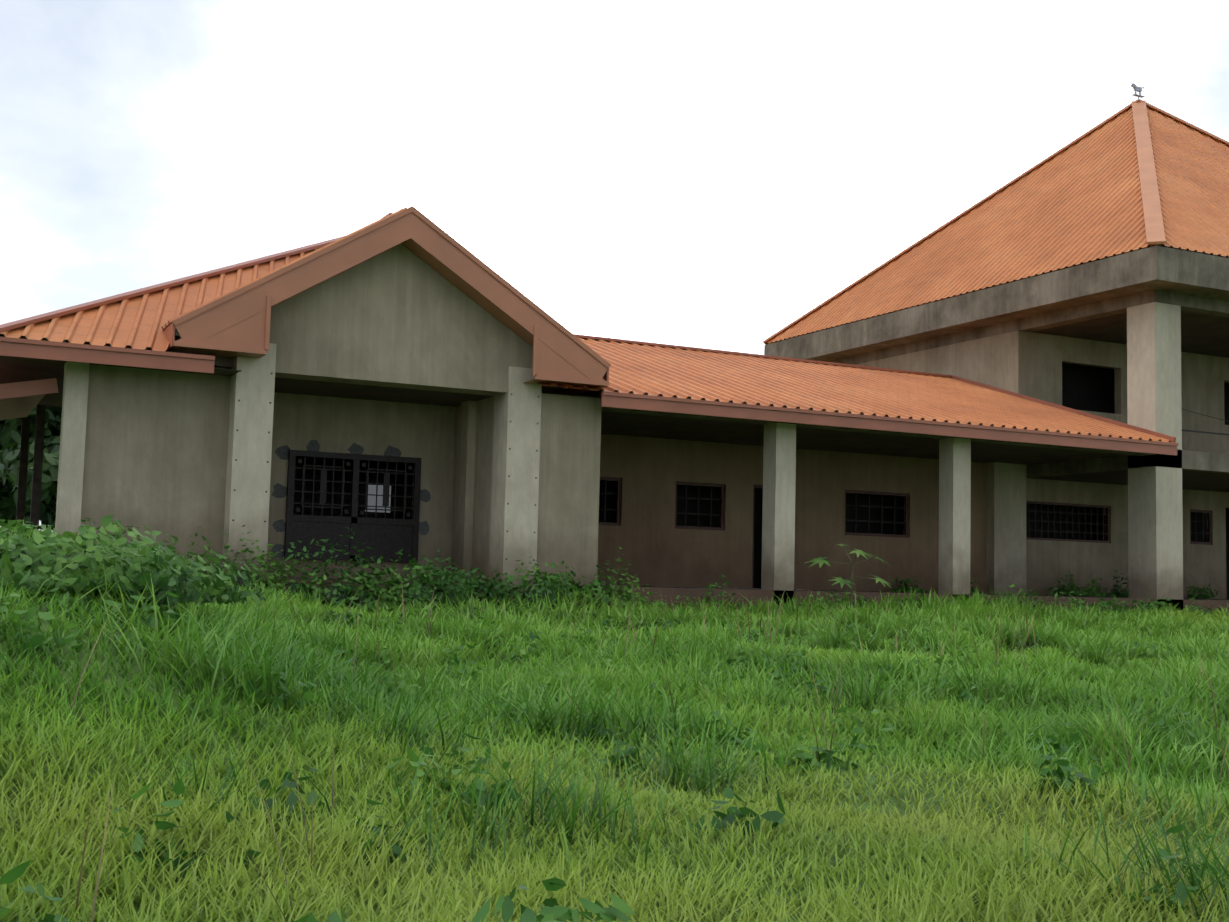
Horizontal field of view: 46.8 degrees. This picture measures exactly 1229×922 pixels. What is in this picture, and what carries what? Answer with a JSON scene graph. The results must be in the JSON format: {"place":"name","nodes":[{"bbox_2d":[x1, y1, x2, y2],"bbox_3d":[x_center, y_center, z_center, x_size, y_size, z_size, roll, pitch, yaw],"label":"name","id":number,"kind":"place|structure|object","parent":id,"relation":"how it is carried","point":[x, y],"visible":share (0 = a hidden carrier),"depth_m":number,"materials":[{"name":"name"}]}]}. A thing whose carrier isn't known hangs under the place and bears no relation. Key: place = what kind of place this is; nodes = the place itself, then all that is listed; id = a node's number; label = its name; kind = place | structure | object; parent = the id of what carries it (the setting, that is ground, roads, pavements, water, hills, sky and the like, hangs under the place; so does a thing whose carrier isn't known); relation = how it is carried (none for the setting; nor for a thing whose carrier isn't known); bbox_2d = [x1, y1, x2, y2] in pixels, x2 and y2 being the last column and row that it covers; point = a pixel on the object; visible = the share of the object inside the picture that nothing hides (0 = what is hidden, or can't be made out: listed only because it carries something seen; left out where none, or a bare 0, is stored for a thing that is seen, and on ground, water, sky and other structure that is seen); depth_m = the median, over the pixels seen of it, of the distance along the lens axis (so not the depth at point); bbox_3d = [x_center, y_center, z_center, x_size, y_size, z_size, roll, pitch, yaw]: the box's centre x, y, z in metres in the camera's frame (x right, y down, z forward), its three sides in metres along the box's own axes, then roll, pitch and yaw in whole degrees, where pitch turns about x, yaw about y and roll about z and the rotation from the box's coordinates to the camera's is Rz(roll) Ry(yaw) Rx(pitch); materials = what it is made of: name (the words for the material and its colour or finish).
{"place":"outdoors","nodes":[
{"label":"outdoors","id":0,"kind":"place"},
{"bbox_2d":[0,516,1228,921],"bbox_3d":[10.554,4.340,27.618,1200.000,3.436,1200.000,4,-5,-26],"label":"ground","id":1,"kind":"structure","parent":0,"point":[592,843],"depth_m":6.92,"materials":[{"name":"green plant"}]},
{"bbox_2d":[15,405,45,532],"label":"porch posts","id":2,"kind":"object","parent":1,"relation":"on","point":[37,466],"visible":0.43,"depth_m":21.03,"materials":[{"name":"brown wood"}]},
{"bbox_2d":[0,394,44,419],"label":"porch roof","id":3,"kind":"structure","parent":2,"relation":"on","point":[16,407],"depth_m":22.32,"materials":[{"name":"metal"}]},
{"bbox_2d":[0,405,61,533],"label":"foliage","id":4,"kind":"object","parent":1,"relation":"on","point":[10,435],"depth_m":41.23,"materials":[{"name":"green plant"}]},
{"bbox_2d":[0,515,279,607],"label":"mound bush","id":5,"kind":"object","parent":1,"relation":"on","point":[165,567],"visible":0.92,"depth_m":8.88,"materials":[{"name":"green plant"}]},
{"bbox_2d":[2,551,88,570],"bbox_3d":[-6.215,1.151,13.427,5.850,0.708,11.104,4,-5,-26],"label":"bush","id":6,"kind":"object","parent":5,"relation":"in","point":[81,566],"depth_m":8.85,"materials":[{"name":"green plant"}]},
{"bbox_2d":[198,571,630,608],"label":"weeds","id":7,"kind":"object","parent":1,"relation":"on","point":[360,598],"visible":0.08,"depth_m":19.64,"materials":[{"name":"green plant"}]},
{"bbox_2d":[0,517,1228,921],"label":"leafy weeds","id":8,"kind":"object","parent":1,"relation":"on","point":[550,911],"visible":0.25,"depth_m":9.42,"materials":[{"name":"green plant"}]},
{"bbox_2d":[55,302,1182,610],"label":"pillars","id":9,"kind":"structure","parent":1,"relation":"on","point":[1155,492],"depth_m":24.13,"materials":[{"name":"grey concrete"}]},
{"bbox_2d":[232,370,538,560],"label":"pillar tie marks","id":10,"kind":"object","parent":9,"relation":"attached to","point":[268,462],"visible":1,"depth_m":20.11},
{"bbox_2d":[22,515,1228,921],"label":"grass seed stalks","id":11,"kind":"object","parent":1,"relation":"on","point":[666,723],"depth_m":9.01,"materials":[{"name":"green plant"}]},
{"bbox_2d":[266,470,1228,613],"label":"floor slab","id":12,"kind":"structure","parent":1,"relation":"on","point":[751,593],"depth_m":24.20,"materials":[{"name":"grey concrete"}]},
{"bbox_2d":[66,245,1228,477],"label":"concrete beam","id":13,"kind":"structure","parent":12,"relation":"on","point":[1188,281],"depth_m":29.79,"materials":[{"name":"grey concrete"}]},
{"bbox_2d":[0,207,1173,442],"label":"roof","id":14,"kind":"structure","parent":13,"relation":"on","point":[142,321],"depth_m":25.86,"materials":[{"name":"orange metal"}]},
{"bbox_2d":[168,206,610,389],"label":"gable bargeboards","id":15,"kind":"object","parent":14,"relation":"attached to","point":[235,324],"visible":0.94,"depth_m":20.72,"materials":[{"name":"metal"}]},
{"bbox_2d":[0,213,1177,454],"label":"fascia trim","id":16,"kind":"structure","parent":14,"relation":"attached to","point":[100,355],"depth_m":23.12,"materials":[{"name":"metal"}]},
{"bbox_2d":[763,99,1228,343],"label":"tower hip caps","id":17,"kind":"object","parent":13,"relation":"on","point":[1154,225],"visible":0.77,"depth_m":35.31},
{"bbox_2d":[1131,83,1144,98],"bbox_3d":[13.725,-9.610,37.269,0.445,0.526,0.086,4,-5,-26],"label":"weathervane","id":18,"kind":"object","parent":17,"relation":"on","point":[1136,88],"visible":0.92,"depth_m":37.24,"materials":[{"name":"metal"}]},
{"bbox_2d":[80,244,1228,598],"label":"plaster walls","id":19,"kind":"structure","parent":12,"relation":"on","point":[156,440],"depth_m":22.22,"materials":[{"name":"grey paint"}]},
{"bbox_2d":[271,440,430,558],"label":"cement patches","id":20,"kind":"object","parent":19,"relation":"attached to","point":[280,490],"depth_m":22.66,"materials":[{"name":"grey concrete"}]},
{"bbox_2d":[0,311,1228,491],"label":"soffits","id":21,"kind":"object","parent":19,"relation":"on","point":[1204,334],"visible":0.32,"depth_m":27.06,"materials":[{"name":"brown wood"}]},
{"bbox_2d":[599,477,1211,587],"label":"window frames","id":22,"kind":"structure","parent":19,"relation":"in","point":[722,488],"depth_m":29.59,"materials":[{"name":"black metal"}]},
{"bbox_2d":[284,409,1228,562],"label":"window grilles","id":23,"kind":"object","parent":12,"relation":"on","point":[386,539],"depth_m":22.96,"materials":[{"name":"black metal"}]},
{"bbox_2d":[365,485,390,512],"bbox_3d":[-4.111,0.655,24.716,0.450,0.470,0.001,4,-5,-26],"label":"porch window","id":24,"kind":"structure","parent":23,"relation":"attached to","point":[371,499],"depth_m":24.70,"materials":[{"name":"grey glass"}]},
{"bbox_2d":[293,363,1228,598],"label":"dark interior","id":25,"kind":"object","parent":12,"relation":"on","point":[1087,388],"visible":0.02,"depth_m":29.44,"materials":[{"name":"black"}]},
{"bbox_2d":[572,390,986,593],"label":"wall","id":26,"kind":"structure","parent":12,"relation":"on","point":[653,543],"depth_m":28.30,"materials":[{"name":"paint"}]},
{"bbox_2d":[806,544,890,606],"bbox_3d":[3.928,2.006,23.308,1.636,1.295,0.859,4,-5,-26],"label":"sapling","id":27,"kind":"object","parent":1,"relation":"on","point":[821,561],"depth_m":23.30,"materials":[{"name":"green plant"}]},
{"bbox_2d":[0,0,1228,531],"label":"sky","id":28,"kind":"structure","parent":0,"point":[707,174],"materials":[{"name":"white"}]},
{"bbox_2d":[764,107,1228,344],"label":"roof tower","id":29,"kind":"structure","parent":0,"point":[1077,203],"depth_m":33.96,"materials":[{"name":"orange metal"}]}
]}

